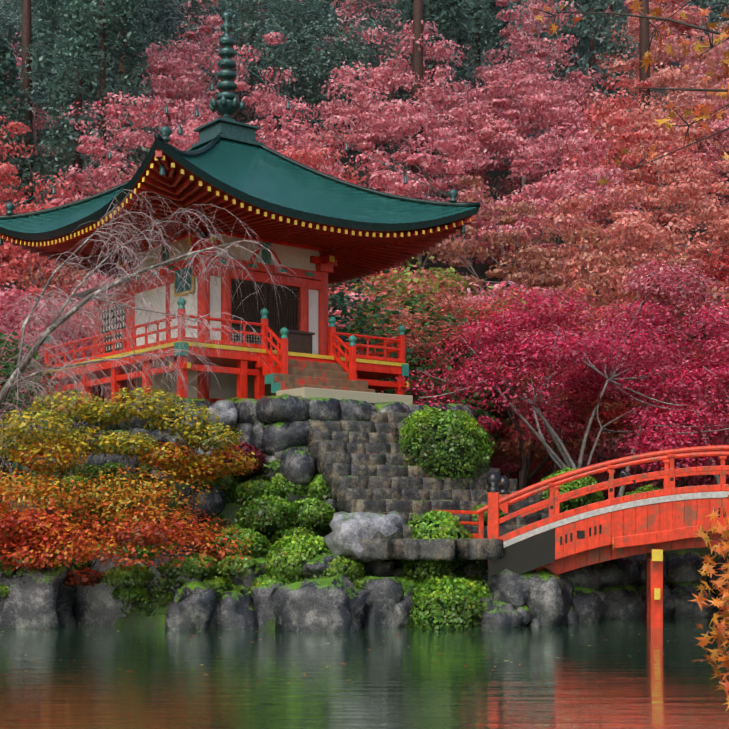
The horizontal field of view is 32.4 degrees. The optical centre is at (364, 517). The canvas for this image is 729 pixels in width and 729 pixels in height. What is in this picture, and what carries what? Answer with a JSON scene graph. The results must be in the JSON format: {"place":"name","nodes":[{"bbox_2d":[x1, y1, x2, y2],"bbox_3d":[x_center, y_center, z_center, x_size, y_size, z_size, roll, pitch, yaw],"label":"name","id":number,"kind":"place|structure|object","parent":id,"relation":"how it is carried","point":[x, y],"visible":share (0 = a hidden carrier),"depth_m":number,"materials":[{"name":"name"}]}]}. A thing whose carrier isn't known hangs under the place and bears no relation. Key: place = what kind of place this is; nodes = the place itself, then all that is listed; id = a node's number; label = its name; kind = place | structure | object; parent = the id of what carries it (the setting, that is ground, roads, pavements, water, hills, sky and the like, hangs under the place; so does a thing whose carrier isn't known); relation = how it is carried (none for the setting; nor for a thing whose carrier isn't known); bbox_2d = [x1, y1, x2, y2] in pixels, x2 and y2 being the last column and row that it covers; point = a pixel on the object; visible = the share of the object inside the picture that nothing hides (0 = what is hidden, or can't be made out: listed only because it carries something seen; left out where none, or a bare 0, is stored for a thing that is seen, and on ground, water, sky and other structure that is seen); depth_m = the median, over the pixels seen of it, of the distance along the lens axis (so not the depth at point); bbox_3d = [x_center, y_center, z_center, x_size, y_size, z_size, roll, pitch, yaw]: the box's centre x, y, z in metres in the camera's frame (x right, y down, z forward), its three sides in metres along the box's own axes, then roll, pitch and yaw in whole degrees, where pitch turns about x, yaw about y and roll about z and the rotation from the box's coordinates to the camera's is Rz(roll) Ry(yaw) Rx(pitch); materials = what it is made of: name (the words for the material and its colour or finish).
{"place":"outdoors","nodes":[
{"label":"outdoors","id":0,"kind":"place"},
{"bbox_2d":[72,279,131,297],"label":"hall annex roof","id":1,"kind":"structure","parent":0,"point":[87,294],"depth_m":38.02,"materials":[{"name":"grey"}]},
{"bbox_2d":[0,126,465,245],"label":"hall finials","id":2,"kind":"object","parent":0,"point":[166,131],"visible":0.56,"depth_m":35.87,"materials":[{"name":"metal"}]},
{"bbox_2d":[0,149,474,284],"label":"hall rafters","id":3,"kind":"object","parent":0,"point":[364,255],"visible":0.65,"depth_m":34.32,"materials":[{"name":"red wood"}]},
{"bbox_2d":[2,156,471,284],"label":"rafters","id":4,"kind":"object","parent":3,"relation":"attached to","point":[258,210],"visible":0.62,"depth_m":32.84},
{"bbox_2d":[22,147,475,247],"bbox_3d":[-4.029,-8.207,36.739,10.336,1.000,10.337,0,0,-38],"label":"end cap","id":5,"kind":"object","parent":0,"point":[187,173],"depth_m":31.43,"materials":[{"name":"yellow metal"}]},
{"bbox_2d":[0,617,728,728],"bbox_3d":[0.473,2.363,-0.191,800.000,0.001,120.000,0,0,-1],"label":"pond water","id":6,"kind":"structure","parent":0,"point":[627,674],"depth_m":18.41,"materials":[{"name":"green liquid"}]},
{"bbox_2d":[0,0,728,628],"bbox_3d":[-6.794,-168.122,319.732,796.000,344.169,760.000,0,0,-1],"label":"terrain","id":7,"kind":"structure","parent":0,"point":[228,514],"depth_m":88.61,"materials":[{"name":"plant"}]},
{"bbox_2d":[0,189,300,499],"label":"weeping bare tree","id":8,"kind":"object","parent":7,"relation":"on","point":[108,284],"depth_m":30.05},
{"bbox_2d":[0,394,491,508],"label":"boulders","id":9,"kind":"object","parent":7,"relation":"on","point":[275,427],"depth_m":30.43,"materials":[{"name":"grey stone"}]},
{"bbox_2d":[43,228,409,411],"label":"hall","id":10,"kind":"structure","parent":9,"relation":"on","point":[238,364],"depth_m":34.77,"materials":[{"name":"red wood"}]},
{"bbox_2d":[175,266,191,293],"bbox_3d":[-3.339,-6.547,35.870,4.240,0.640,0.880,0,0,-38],"label":"hall plaque","id":11,"kind":"object","parent":10,"relation":"attached to","point":[187,287],"visible":0.39,"depth_m":34.53,"materials":[{"name":"teal wood"}]},
{"bbox_2d":[101,278,314,353],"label":"lattice doors","id":12,"kind":"structure","parent":10,"relation":"attached to","point":[286,310],"depth_m":35.09,"materials":[{"name":"brown wood"}]},
{"bbox_2d":[45,297,405,345],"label":"railing post finials","id":13,"kind":"object","parent":10,"relation":"attached to","point":[284,331],"visible":0.77,"depth_m":33.76,"materials":[{"name":"teal metal"}]},
{"bbox_2d":[43,236,408,386],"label":"veranda edge trim","id":14,"kind":"structure","parent":10,"relation":"attached to","point":[247,349],"depth_m":33.70,"materials":[{"name":"yellow wood"}]},
{"bbox_2d":[0,138,476,237],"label":"roof","id":15,"kind":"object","parent":10,"relation":"on","point":[258,172],"visible":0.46,"depth_m":35.26,"materials":[{"name":"teal metal"}]},
{"bbox_2d":[191,117,263,147],"bbox_3d":[-4.029,-11.125,36.739,1.550,0.575,1.550,0,0,-38],"label":"finial base","id":16,"kind":"object","parent":15,"relation":"on","point":[231,130],"visible":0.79,"depth_m":36.26,"materials":[{"name":"teal metal"}]},
{"bbox_2d":[209,3,244,120],"bbox_3d":[-4.029,-13.237,36.739,1.082,3.660,1.082,0,0,-38],"label":"roof finial","id":17,"kind":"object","parent":16,"relation":"on","point":[225,104],"depth_m":36.58,"materials":[{"name":"teal metal"}]},
{"bbox_2d":[0,54,465,214],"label":"roof chains","id":18,"kind":"object","parent":17,"relation":"attached to","point":[197,115],"visible":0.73,"depth_m":36.49,"materials":[{"name":"metal"}]},
{"bbox_2d":[0,138,479,239],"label":"roof edge","id":19,"kind":"object","parent":15,"relation":"attached to","point":[222,186],"visible":0.52,"depth_m":32.63,"materials":[{"name":"wood"}]},
{"bbox_2d":[0,132,479,219],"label":"roof ridges","id":20,"kind":"object","parent":15,"relation":"on","point":[207,147],"visible":0.54,"depth_m":36.29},
{"bbox_2d":[135,242,408,392],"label":"metal fittings","id":21,"kind":"object","parent":10,"relation":"attached to","point":[269,379],"visible":0.35,"depth_m":35.05,"materials":[{"name":"teal metal"}]},
{"bbox_2d":[76,419,592,627],"bbox_3d":[1.168,0.144,28.992,19.063,5.168,4.938,0,0,-14],"label":"shrub","id":22,"kind":"object","parent":7,"relation":"on","point":[271,528],"visible":0.04,"depth_m":29.96,"materials":[{"name":"green plant"}]},
{"bbox_2d":[20,0,656,209],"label":"tree trunks","id":23,"kind":"object","parent":7,"relation":"on","point":[417,55],"visible":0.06,"depth_m":89.14,"materials":[{"name":"brown plant"}]},
{"bbox_2d":[0,385,718,682],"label":"shrubs","id":24,"kind":"object","parent":7,"relation":"on","point":[44,528],"visible":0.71,"depth_m":27.88,"materials":[{"name":"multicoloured plant"}]},
{"bbox_2d":[0,237,728,582],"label":"trees","id":25,"kind":"object","parent":7,"relation":"on","point":[517,345],"depth_m":37.47,"materials":[{"name":"red plant"}]},
{"bbox_2d":[0,483,728,632],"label":"shore rocks","id":26,"kind":"object","parent":7,"relation":"on","point":[46,598],"depth_m":27.18,"materials":[{"name":"stone"}]},
{"bbox_2d":[7,399,405,563],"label":"pale rocks","id":27,"kind":"object","parent":26,"relation":"on","point":[349,530],"visible":0.25,"depth_m":27.31,"materials":[{"name":"grey stone"}]},
{"bbox_2d":[351,537,503,559],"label":"landing stones","id":28,"kind":"object","parent":26,"relation":"on","point":[439,549],"visible":0.79,"depth_m":26.85,"materials":[{"name":"grey stone"}]},
{"bbox_2d":[307,412,564,538],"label":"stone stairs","id":29,"kind":"structure","parent":26,"relation":"on","point":[336,449],"depth_m":29.60,"materials":[{"name":"grey stone"}]},
{"bbox_2d":[275,470,637,550],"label":"shrubs","id":30,"kind":"object","parent":26,"relation":"on","point":[623,473],"visible":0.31,"depth_m":27.52,"materials":[{"name":"green plant"}]},
{"bbox_2d":[0,0,728,499],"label":"hillside trees","id":31,"kind":"object","parent":7,"relation":"on","point":[358,52],"depth_m":80.34,"materials":[{"name":"plant"}]},
{"bbox_2d":[419,289,728,496],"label":"tree branches","id":32,"kind":"object","parent":7,"relation":"on","point":[559,462],"visible":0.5,"depth_m":34.16,"materials":[{"name":"grey plant"}]},
{"bbox_2d":[435,445,728,627],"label":"arched bridge","id":33,"kind":"structure","parent":7,"relation":"on","point":[649,528],"depth_m":27.11,"materials":[{"name":"red wood"}]},
{"bbox_2d":[486,471,509,493],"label":"bridge post finials","id":34,"kind":"object","parent":33,"relation":"on","point":[496,482],"visible":0.67,"depth_m":27.58,"materials":[{"name":"metal"}]},
{"bbox_2d":[488,478,725,585],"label":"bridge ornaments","id":35,"kind":"object","parent":33,"relation":"attached to","point":[529,554],"visible":0.77,"depth_m":27.33},
{"bbox_2d":[503,491,728,547],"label":"bridge deck","id":36,"kind":"structure","parent":33,"relation":"attached to","point":[631,504],"depth_m":26.97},
{"bbox_2d":[652,525,700,599],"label":"bridge post caps","id":37,"kind":"object","parent":33,"relation":"attached to","point":[657,555],"visible":0.48,"depth_m":26.44,"materials":[{"name":"gold metal"}]},
{"bbox_2d":[529,0,728,710],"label":"foreground maple leaves","id":38,"kind":"object","parent":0,"point":[720,528],"depth_m":8.27,"materials":[{"name":"orange plant"}]},
{"bbox_3d":[-3.650,-1.672,36.262,8.140,2.470,11.120,0,0,-38],"label":"platform","id":39,"kind":"object","parent":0,"visible":0},
{"bbox_2d":[276,387,412,404],"bbox_3d":[-0.488,-3.057,32.279,3.500,0.280,1.250,0,0,-38],"label":"granite slab","id":40,"kind":"object","parent":39,"relation":"on","point":[368,397],"visible":0.62,"depth_m":31.57,"materials":[{"name":"beige stone"}]},
{"bbox_2d":[265,358,374,393],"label":"stairs","id":41,"kind":"structure","parent":40,"relation":"on","point":[313,374],"depth_m":33.21,"materials":[{"name":"brown wood"}]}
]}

